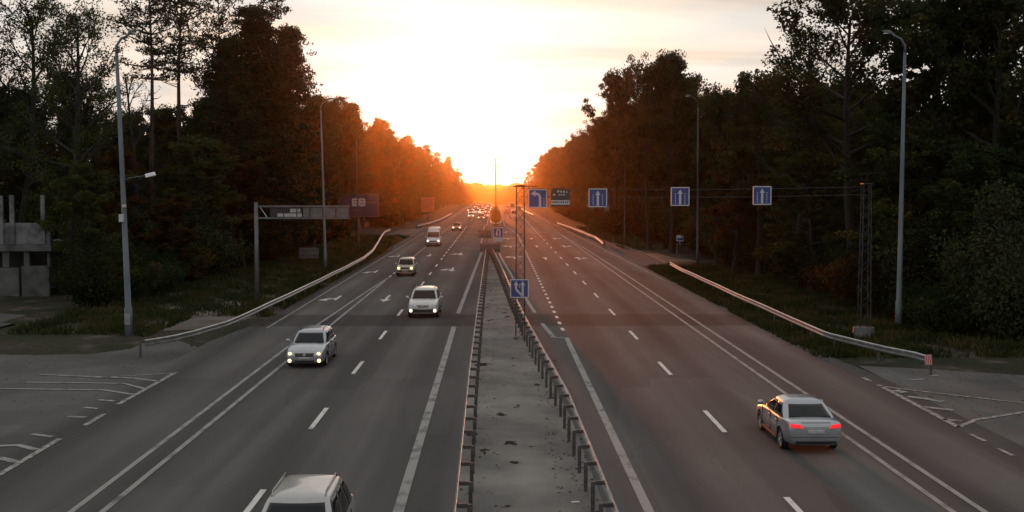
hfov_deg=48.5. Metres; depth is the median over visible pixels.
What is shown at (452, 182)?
broadleaf tree
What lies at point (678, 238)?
bus stop sign
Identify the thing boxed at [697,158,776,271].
broadleaf tree
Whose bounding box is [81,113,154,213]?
broadleaf tree
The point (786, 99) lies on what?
broadleaf tree
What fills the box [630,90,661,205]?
broadleaf tree
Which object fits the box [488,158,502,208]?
street lamp
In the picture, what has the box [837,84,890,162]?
broadleaf tree
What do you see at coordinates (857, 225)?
bush
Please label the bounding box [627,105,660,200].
broadleaf tree
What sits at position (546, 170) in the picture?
broadleaf tree
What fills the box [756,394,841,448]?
car
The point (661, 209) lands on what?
bush
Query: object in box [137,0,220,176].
pine tree
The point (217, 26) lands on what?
pine tree
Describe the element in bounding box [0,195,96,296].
concrete ruin
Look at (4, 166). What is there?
broadleaf tree
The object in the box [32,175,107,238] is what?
bush
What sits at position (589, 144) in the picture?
broadleaf tree
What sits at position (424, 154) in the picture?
conifer tree
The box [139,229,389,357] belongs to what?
guardrail
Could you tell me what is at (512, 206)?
car
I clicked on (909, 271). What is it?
bush
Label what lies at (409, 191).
conifer tree
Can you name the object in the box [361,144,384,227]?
broadleaf tree
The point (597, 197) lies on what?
lane sign
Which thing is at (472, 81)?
sky
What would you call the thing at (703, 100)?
broadleaf tree
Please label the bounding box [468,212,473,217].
car
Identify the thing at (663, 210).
bush
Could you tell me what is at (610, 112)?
broadleaf tree
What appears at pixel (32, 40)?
broadleaf tree
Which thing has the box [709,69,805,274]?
broadleaf tree
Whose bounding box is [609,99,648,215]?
broadleaf tree
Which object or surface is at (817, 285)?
bush
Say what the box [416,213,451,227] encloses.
guardrail
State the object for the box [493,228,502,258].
lane sign
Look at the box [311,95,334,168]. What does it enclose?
conifer tree
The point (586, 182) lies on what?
broadleaf tree
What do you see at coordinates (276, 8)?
pine tree
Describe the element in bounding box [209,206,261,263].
bush
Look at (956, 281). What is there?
bush
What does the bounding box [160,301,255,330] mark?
dirt track
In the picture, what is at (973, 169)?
broadleaf tree
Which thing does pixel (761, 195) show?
lane sign
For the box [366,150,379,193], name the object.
broadleaf tree
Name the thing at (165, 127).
broadleaf tree
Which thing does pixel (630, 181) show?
broadleaf tree
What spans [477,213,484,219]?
car
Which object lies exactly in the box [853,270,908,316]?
bush
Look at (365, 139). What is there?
broadleaf tree
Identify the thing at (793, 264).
bush
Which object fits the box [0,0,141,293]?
broadleaf tree
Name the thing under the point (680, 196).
lane sign
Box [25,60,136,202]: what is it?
broadleaf tree
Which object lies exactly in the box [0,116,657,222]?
deep wood
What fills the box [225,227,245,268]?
bush
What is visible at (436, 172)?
broadleaf tree
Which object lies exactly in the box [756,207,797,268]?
bush
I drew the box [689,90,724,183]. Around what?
broadleaf tree
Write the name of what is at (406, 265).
car
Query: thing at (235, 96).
conifer tree
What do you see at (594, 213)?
bush
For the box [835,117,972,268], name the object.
broadleaf tree
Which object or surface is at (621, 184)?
broadleaf tree
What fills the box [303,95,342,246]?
broadleaf tree
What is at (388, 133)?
conifer tree
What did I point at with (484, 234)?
sign board
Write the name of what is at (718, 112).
broadleaf tree
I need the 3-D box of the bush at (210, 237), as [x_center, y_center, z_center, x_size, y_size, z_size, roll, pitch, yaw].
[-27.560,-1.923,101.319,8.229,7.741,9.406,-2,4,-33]
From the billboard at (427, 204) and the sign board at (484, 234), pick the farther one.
the billboard at (427, 204)
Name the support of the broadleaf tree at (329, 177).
on the ground at (37, 307)
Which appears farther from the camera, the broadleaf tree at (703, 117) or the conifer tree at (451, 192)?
the conifer tree at (451, 192)
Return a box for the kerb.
[580,236,667,263]
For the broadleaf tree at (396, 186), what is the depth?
261.21 m
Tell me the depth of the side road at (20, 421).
48.13 m
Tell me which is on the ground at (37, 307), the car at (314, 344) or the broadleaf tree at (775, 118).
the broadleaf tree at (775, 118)
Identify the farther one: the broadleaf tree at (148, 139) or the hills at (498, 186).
the hills at (498, 186)
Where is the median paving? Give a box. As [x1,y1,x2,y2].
[457,255,605,511]
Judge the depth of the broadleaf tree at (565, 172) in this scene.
349.58 m
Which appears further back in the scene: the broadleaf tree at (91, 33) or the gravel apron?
the broadleaf tree at (91, 33)
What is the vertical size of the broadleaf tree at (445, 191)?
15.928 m
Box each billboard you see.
[338,194,378,241]
[421,197,434,219]
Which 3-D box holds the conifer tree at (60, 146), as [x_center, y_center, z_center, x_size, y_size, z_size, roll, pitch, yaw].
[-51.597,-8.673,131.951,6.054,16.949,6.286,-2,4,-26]
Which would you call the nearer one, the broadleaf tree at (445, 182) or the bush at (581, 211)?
the bush at (581, 211)
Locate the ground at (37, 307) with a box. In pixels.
[0,204,1023,375]
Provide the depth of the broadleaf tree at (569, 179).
319.56 m
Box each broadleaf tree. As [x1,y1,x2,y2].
[0,0,96,222]
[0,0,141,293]
[0,19,30,187]
[0,84,72,222]
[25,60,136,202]
[36,159,120,257]
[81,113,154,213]
[82,113,110,190]
[86,145,150,240]
[117,106,168,202]
[128,194,199,259]
[129,103,209,198]
[154,132,253,236]
[208,148,286,268]
[285,115,328,247]
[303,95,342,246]
[306,94,362,242]
[313,97,357,207]
[315,148,349,205]
[334,133,371,231]
[347,149,379,232]
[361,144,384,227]
[363,117,391,226]
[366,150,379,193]
[380,144,395,200]
[386,156,402,202]
[387,137,407,204]
[397,141,412,199]
[398,136,421,187]
[411,161,427,204]
[427,169,437,196]
[430,152,442,187]
[434,168,441,192]
[435,165,445,208]
[439,161,451,206]
[439,176,447,202]
[441,161,454,205]
[442,170,453,190]
[533,153,547,205]
[534,156,548,205]
[534,162,547,202]
[539,146,557,187]
[539,152,553,207]
[542,154,551,206]
[543,145,564,187]
[545,151,558,187]
[552,147,571,187]
[553,150,560,183]
[558,139,573,200]
[558,147,578,202]
[561,134,590,205]
[563,146,579,184]
[564,133,586,200]
[566,139,588,206]
[569,137,593,206]
[572,116,604,186]
[578,127,603,211]
[581,66,641,234]
[584,116,601,181]
[588,123,618,211]
[592,132,620,204]
[593,136,639,200]
[601,105,629,175]
[605,104,649,217]
[607,51,689,249]
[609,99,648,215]
[611,141,649,196]
[617,49,716,253]
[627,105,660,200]
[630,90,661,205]
[637,92,686,214]
[653,97,705,203]
[663,72,716,186]
[667,99,742,195]
[677,81,747,263]
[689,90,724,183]
[693,97,736,191]
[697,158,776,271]
[703,91,762,201]
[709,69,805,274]
[740,92,798,197]
[741,23,870,280]
[748,0,979,254]
[757,146,882,291]
[770,105,842,207]
[791,94,868,197]
[800,76,855,165]
[830,0,1023,225]
[834,100,878,203]
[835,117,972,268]
[836,76,877,162]
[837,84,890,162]
[850,84,930,211]
[882,0,1023,194]
[906,137,1023,271]
[937,161,1023,259]
[946,5,1023,162]
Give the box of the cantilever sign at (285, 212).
[254,202,349,301]
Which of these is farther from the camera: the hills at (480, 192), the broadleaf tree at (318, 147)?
the hills at (480, 192)
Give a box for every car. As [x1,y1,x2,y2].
[261,472,355,511]
[286,324,336,365]
[395,257,416,275]
[406,285,442,316]
[452,222,461,230]
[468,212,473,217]
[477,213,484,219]
[509,203,515,211]
[510,210,517,217]
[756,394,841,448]
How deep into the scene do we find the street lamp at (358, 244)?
152.13 m
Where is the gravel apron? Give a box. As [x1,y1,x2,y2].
[0,313,24,326]
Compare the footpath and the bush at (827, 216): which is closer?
the bush at (827, 216)
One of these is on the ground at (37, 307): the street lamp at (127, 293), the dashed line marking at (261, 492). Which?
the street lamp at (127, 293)
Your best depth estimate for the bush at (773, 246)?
101.06 m
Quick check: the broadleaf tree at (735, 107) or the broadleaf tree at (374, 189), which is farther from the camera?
the broadleaf tree at (374, 189)
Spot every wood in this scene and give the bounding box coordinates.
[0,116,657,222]
[432,165,587,204]
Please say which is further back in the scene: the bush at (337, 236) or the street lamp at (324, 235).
the bush at (337, 236)
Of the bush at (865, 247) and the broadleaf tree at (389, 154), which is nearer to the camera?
the bush at (865, 247)
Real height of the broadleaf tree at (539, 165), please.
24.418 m
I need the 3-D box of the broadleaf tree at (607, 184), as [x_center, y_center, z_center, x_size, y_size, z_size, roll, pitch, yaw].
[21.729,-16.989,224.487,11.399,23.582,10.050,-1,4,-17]
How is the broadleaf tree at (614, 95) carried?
on the ground at (37, 307)
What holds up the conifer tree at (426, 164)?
on the ground at (37, 307)
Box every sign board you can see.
[299,248,318,260]
[478,230,490,242]
[480,243,499,251]
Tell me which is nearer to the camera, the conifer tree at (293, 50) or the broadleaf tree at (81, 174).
the broadleaf tree at (81, 174)
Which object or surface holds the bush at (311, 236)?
on the ground at (37, 307)
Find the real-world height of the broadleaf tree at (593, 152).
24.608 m
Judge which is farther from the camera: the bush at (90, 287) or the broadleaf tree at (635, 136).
the broadleaf tree at (635, 136)
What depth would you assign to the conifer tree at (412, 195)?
317.21 m
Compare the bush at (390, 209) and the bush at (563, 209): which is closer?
the bush at (390, 209)
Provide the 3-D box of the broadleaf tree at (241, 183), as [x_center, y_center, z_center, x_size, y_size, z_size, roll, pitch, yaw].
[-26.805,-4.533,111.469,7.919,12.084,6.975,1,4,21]
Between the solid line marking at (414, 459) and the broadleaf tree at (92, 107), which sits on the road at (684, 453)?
the solid line marking at (414, 459)
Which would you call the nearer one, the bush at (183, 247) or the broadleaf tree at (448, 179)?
the bush at (183, 247)
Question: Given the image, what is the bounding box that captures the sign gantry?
[513,183,874,339]
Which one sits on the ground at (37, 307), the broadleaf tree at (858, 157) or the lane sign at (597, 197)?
the broadleaf tree at (858, 157)
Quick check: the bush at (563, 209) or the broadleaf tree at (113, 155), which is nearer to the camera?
the broadleaf tree at (113, 155)
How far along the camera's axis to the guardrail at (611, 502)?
39.89 m
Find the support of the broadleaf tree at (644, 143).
on the ground at (37, 307)
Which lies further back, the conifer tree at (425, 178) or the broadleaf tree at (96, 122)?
the conifer tree at (425, 178)
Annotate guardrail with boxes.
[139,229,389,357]
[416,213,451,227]
[453,250,488,511]
[489,250,619,511]
[557,222,604,248]
[670,262,931,374]
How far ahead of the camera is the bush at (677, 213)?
155.15 m
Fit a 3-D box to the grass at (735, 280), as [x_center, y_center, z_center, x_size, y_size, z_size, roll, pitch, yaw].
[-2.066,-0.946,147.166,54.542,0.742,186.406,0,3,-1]
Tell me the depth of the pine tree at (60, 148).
107.21 m
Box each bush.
[14,187,105,238]
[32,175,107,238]
[48,246,141,308]
[49,219,122,297]
[50,225,139,291]
[87,235,163,302]
[107,204,191,250]
[109,227,151,266]
[134,223,198,283]
[134,256,185,296]
[137,244,190,291]
[138,225,202,280]
[148,191,253,275]
[180,236,217,282]
[198,245,226,275]
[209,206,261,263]
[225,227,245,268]
[302,227,321,247]
[307,223,329,244]
[311,220,327,240]
[311,224,329,244]
[319,197,340,236]
[319,221,335,243]
[326,219,347,241]
[328,219,347,240]
[340,219,356,236]
[367,207,399,227]
[379,201,401,226]
[391,202,411,226]
[560,203,582,215]
[565,201,589,220]
[571,206,590,221]
[576,207,596,219]
[581,207,622,226]
[652,191,690,219]
[657,220,690,248]
[658,187,705,248]
[660,205,679,234]
[663,194,699,232]
[678,217,720,257]
[679,202,705,225]
[681,217,709,248]
[751,225,796,280]
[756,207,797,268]
[759,222,793,267]
[768,226,834,289]
[798,196,873,245]
[798,255,839,294]
[802,209,883,285]
[803,202,874,257]
[810,253,866,298]
[812,244,914,307]
[823,214,890,275]
[839,196,909,274]
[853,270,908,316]
[862,190,957,283]
[869,207,964,310]
[879,276,950,325]
[901,278,977,334]
[925,179,1023,340]
[927,240,995,327]
[973,174,1023,256]
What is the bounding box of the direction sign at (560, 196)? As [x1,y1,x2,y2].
[551,188,569,205]
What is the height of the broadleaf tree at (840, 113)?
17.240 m
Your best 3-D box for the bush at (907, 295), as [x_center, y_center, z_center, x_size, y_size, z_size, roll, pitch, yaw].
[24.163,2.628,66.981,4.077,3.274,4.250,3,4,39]
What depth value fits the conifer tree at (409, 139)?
335.95 m
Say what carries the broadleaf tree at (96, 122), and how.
on the ground at (37, 307)
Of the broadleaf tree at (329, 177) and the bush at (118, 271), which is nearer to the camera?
the bush at (118, 271)
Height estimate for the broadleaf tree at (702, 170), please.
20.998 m
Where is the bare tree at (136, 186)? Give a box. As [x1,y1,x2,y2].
[92,64,173,211]
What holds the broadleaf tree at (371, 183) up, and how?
on the ground at (37, 307)
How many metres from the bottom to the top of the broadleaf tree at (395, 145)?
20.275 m
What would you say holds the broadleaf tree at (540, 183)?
on the ground at (37, 307)
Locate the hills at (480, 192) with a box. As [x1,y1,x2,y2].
[459,182,658,204]
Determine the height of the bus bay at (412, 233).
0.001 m
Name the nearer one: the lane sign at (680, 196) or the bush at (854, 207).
the lane sign at (680, 196)
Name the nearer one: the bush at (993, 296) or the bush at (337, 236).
the bush at (993, 296)
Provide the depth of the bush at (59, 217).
91.36 m
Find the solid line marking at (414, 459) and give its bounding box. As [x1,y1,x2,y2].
[0,205,987,511]
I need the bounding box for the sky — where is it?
[0,0,1023,185]
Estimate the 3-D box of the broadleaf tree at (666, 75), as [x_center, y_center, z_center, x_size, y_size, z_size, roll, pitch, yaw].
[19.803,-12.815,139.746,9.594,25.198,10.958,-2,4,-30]
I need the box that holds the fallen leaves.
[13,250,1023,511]
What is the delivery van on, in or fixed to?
on the road at (684, 453)
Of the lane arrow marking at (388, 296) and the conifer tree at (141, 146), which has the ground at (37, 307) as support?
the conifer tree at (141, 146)
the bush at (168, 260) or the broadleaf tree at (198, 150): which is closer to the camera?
the bush at (168, 260)
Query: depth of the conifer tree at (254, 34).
119.75 m
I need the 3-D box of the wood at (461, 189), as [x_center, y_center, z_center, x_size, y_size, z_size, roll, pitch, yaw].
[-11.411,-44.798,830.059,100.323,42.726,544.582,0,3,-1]
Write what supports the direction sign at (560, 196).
attached to the sign gantry
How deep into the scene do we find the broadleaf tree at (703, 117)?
166.42 m
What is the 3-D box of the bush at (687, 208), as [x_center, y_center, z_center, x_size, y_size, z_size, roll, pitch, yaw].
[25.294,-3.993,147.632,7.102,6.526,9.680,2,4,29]
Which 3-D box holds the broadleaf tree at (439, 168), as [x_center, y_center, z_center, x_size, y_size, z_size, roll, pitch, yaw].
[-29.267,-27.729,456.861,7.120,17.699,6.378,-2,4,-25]
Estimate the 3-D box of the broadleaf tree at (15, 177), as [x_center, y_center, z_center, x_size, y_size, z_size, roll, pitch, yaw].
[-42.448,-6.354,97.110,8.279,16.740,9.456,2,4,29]
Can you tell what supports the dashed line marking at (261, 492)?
on the road at (684, 453)
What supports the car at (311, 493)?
on the road at (684, 453)
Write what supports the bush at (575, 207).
on the ground at (37, 307)
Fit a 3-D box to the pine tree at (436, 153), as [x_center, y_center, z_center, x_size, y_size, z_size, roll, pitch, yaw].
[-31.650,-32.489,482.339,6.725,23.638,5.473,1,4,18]
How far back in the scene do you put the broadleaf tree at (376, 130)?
233.52 m
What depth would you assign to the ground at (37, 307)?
62.83 m
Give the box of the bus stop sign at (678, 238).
[676,235,683,240]
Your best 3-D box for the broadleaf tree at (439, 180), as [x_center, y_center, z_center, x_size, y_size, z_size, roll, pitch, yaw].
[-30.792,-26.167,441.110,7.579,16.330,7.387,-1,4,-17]
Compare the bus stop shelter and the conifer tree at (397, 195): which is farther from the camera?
the conifer tree at (397, 195)
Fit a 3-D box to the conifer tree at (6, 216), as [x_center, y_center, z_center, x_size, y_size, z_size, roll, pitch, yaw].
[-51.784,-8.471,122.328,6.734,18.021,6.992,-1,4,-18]
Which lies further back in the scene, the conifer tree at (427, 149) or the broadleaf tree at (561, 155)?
the conifer tree at (427, 149)
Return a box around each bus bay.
[389,224,435,249]
[582,237,663,265]
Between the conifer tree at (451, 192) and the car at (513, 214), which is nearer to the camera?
the car at (513, 214)
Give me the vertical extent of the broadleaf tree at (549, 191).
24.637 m
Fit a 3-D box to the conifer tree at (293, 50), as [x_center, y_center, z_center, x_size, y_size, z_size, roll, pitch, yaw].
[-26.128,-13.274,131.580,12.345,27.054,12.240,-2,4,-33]
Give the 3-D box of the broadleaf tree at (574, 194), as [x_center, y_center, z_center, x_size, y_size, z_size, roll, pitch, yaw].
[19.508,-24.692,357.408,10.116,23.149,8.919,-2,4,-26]
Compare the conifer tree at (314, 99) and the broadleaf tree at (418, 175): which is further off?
the broadleaf tree at (418, 175)
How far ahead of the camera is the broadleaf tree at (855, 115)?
103.89 m
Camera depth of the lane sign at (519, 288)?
60.77 m
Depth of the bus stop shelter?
141.04 m
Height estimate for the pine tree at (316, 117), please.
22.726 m
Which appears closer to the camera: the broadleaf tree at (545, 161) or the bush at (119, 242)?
the bush at (119, 242)
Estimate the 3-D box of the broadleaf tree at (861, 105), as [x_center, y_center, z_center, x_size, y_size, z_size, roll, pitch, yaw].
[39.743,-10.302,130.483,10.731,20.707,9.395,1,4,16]
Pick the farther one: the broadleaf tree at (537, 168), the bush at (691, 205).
the broadleaf tree at (537, 168)
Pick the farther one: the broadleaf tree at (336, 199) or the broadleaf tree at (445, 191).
the broadleaf tree at (445, 191)
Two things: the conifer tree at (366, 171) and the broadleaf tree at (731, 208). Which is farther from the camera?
the conifer tree at (366, 171)
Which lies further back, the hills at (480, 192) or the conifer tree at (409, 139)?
the hills at (480, 192)
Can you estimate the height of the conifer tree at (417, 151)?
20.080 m
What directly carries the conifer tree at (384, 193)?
on the ground at (37, 307)
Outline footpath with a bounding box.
[648,253,695,262]
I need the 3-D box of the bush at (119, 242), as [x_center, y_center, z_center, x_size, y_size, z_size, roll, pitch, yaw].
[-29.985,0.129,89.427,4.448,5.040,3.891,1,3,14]
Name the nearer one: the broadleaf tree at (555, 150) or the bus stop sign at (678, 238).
the bus stop sign at (678, 238)
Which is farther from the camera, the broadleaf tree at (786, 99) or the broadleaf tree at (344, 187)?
the broadleaf tree at (344, 187)
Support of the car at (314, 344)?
on the road at (684, 453)
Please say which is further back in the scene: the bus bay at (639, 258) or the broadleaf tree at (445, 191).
the broadleaf tree at (445, 191)
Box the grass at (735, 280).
[7,226,1023,357]
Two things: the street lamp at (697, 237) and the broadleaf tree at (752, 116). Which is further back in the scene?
the street lamp at (697, 237)
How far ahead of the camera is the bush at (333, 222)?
167.05 m
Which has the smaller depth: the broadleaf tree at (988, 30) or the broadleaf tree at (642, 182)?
the broadleaf tree at (988, 30)
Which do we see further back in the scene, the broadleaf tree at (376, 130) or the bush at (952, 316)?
the broadleaf tree at (376, 130)
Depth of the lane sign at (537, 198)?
60.70 m
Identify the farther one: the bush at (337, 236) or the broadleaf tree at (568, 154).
the broadleaf tree at (568, 154)
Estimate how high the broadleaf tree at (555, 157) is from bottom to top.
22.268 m
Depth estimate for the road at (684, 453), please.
41.04 m
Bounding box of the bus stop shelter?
[676,244,689,252]
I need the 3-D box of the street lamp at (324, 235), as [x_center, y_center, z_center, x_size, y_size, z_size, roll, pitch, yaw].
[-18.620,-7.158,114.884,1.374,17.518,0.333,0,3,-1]
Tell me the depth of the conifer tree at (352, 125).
187.98 m
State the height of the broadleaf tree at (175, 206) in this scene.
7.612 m
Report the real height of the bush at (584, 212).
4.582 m
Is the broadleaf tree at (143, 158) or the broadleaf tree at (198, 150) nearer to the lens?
the broadleaf tree at (198, 150)
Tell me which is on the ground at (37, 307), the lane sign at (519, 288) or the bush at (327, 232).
the bush at (327, 232)
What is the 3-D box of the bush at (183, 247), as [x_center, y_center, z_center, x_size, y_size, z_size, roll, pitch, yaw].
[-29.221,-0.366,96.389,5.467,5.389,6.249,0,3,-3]
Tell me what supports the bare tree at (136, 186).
on the ground at (37, 307)
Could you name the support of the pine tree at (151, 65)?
on the ground at (37, 307)
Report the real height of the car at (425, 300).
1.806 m
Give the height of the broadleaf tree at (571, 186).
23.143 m
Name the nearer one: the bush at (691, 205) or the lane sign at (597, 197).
the lane sign at (597, 197)
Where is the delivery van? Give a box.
[425,226,441,245]
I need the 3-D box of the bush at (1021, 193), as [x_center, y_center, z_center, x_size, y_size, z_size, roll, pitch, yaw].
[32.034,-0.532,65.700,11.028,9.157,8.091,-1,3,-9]
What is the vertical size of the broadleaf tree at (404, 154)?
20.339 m
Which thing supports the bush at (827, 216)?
on the ground at (37, 307)
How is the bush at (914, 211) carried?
on the ground at (37, 307)
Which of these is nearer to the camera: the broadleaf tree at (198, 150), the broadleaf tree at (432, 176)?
the broadleaf tree at (198, 150)
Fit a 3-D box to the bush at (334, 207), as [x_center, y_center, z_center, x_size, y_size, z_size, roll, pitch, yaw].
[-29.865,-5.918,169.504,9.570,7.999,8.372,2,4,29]
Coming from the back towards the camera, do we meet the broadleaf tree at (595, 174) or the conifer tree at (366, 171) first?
the broadleaf tree at (595, 174)
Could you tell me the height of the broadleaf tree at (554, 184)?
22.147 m
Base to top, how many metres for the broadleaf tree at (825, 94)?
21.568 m
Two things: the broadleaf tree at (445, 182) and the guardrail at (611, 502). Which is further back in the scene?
the broadleaf tree at (445, 182)
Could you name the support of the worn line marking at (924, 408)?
on the road at (684, 453)
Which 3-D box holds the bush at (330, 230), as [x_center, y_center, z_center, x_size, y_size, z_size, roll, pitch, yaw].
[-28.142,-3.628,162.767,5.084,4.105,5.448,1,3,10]
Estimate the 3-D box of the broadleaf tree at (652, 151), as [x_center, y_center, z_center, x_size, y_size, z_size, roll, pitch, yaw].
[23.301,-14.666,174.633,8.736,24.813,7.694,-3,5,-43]
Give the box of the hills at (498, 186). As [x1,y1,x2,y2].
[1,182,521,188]
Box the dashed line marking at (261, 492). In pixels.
[243,220,802,511]
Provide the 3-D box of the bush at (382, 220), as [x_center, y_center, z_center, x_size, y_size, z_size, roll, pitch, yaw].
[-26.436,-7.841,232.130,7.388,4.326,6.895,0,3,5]
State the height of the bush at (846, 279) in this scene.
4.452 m
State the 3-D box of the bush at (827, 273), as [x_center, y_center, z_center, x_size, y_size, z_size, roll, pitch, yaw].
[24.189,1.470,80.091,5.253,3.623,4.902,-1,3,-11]
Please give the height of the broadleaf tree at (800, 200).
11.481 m
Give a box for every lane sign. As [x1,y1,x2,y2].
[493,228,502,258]
[510,279,528,297]
[528,188,546,207]
[588,188,606,206]
[671,187,689,205]
[753,186,771,204]
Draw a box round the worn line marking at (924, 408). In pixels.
[0,210,1023,475]
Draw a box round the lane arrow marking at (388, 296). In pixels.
[321,232,584,301]
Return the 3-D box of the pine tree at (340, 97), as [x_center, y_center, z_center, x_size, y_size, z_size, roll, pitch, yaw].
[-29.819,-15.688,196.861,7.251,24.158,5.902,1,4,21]
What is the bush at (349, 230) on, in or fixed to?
on the ground at (37, 307)
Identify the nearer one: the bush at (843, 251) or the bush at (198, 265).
the bush at (843, 251)
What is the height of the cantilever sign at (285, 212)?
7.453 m
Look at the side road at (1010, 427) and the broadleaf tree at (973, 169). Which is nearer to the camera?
the side road at (1010, 427)
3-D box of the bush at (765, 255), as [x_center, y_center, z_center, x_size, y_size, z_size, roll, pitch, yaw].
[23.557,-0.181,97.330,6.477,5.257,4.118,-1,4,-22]
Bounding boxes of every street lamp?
[115,30,155,336]
[320,98,333,266]
[356,128,364,248]
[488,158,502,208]
[624,146,625,242]
[686,94,698,264]
[882,30,905,324]
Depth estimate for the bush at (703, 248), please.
130.09 m
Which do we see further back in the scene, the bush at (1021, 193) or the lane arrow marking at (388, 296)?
the lane arrow marking at (388, 296)
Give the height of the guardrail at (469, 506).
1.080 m
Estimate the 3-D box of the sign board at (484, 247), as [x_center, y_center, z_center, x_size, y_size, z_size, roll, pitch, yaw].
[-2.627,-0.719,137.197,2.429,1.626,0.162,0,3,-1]
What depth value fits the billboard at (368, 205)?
171.39 m
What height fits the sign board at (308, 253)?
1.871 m
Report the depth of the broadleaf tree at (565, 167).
336.07 m
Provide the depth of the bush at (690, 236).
137.26 m
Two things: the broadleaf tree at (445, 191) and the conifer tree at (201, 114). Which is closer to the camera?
the conifer tree at (201, 114)
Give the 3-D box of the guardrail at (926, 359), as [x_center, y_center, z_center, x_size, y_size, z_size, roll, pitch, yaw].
[15.924,2.954,80.775,2.051,1.120,63.452,0,3,-2]
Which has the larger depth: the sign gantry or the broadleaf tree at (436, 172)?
the broadleaf tree at (436, 172)
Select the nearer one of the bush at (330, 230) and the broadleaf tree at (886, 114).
the broadleaf tree at (886, 114)
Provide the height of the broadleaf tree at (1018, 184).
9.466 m
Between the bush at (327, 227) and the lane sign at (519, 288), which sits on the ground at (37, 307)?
the bush at (327, 227)
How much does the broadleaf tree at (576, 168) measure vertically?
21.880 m
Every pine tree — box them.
[44,88,94,171]
[103,0,202,211]
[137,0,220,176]
[185,0,265,171]
[235,0,302,211]
[285,73,328,251]
[335,95,359,171]
[433,151,443,169]
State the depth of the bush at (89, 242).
80.00 m
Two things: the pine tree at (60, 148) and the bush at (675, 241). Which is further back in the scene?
the bush at (675, 241)
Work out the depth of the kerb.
144.18 m
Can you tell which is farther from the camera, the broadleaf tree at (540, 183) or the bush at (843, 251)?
the broadleaf tree at (540, 183)
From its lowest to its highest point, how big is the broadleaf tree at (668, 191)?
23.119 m
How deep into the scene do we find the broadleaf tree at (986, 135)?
73.73 m
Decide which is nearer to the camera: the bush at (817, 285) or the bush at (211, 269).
the bush at (817, 285)
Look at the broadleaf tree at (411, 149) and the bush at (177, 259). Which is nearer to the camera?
the bush at (177, 259)
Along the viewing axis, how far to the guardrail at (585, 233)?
192.32 m
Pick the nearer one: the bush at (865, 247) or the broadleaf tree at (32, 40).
the bush at (865, 247)
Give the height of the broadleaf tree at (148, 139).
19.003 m
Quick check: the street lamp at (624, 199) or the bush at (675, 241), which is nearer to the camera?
the bush at (675, 241)
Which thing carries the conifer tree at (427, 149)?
on the ground at (37, 307)
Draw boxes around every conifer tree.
[3,100,54,222]
[51,118,83,199]
[126,134,160,203]
[169,36,284,239]
[184,96,225,157]
[207,4,320,260]
[255,25,340,256]
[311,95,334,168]
[330,101,374,236]
[353,107,375,229]
[369,138,393,209]
[379,119,406,208]
[388,130,407,207]
[397,155,417,206]
[400,152,416,207]
[404,134,424,204]
[413,149,428,204]
[416,146,432,196]
[422,144,439,197]
[422,150,432,193]
[423,162,432,196]
[440,156,456,205]
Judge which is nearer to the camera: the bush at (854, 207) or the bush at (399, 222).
the bush at (854, 207)
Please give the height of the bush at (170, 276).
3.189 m
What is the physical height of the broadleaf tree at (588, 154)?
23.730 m
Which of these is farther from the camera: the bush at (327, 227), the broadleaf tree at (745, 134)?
the bush at (327, 227)
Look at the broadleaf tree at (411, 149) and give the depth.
307.66 m
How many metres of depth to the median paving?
37.35 m
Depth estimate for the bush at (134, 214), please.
99.85 m
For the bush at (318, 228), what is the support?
on the ground at (37, 307)
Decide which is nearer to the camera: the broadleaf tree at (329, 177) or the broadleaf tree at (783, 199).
the broadleaf tree at (783, 199)
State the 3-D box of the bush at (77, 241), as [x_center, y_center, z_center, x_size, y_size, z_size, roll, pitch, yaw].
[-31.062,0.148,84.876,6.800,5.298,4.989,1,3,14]
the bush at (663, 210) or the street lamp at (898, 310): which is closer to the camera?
the street lamp at (898, 310)
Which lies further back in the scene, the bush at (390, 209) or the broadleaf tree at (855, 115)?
the bush at (390, 209)
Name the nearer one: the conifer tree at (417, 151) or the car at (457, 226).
the car at (457, 226)
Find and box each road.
[0,205,1023,511]
[0,341,197,452]
[860,366,1023,445]

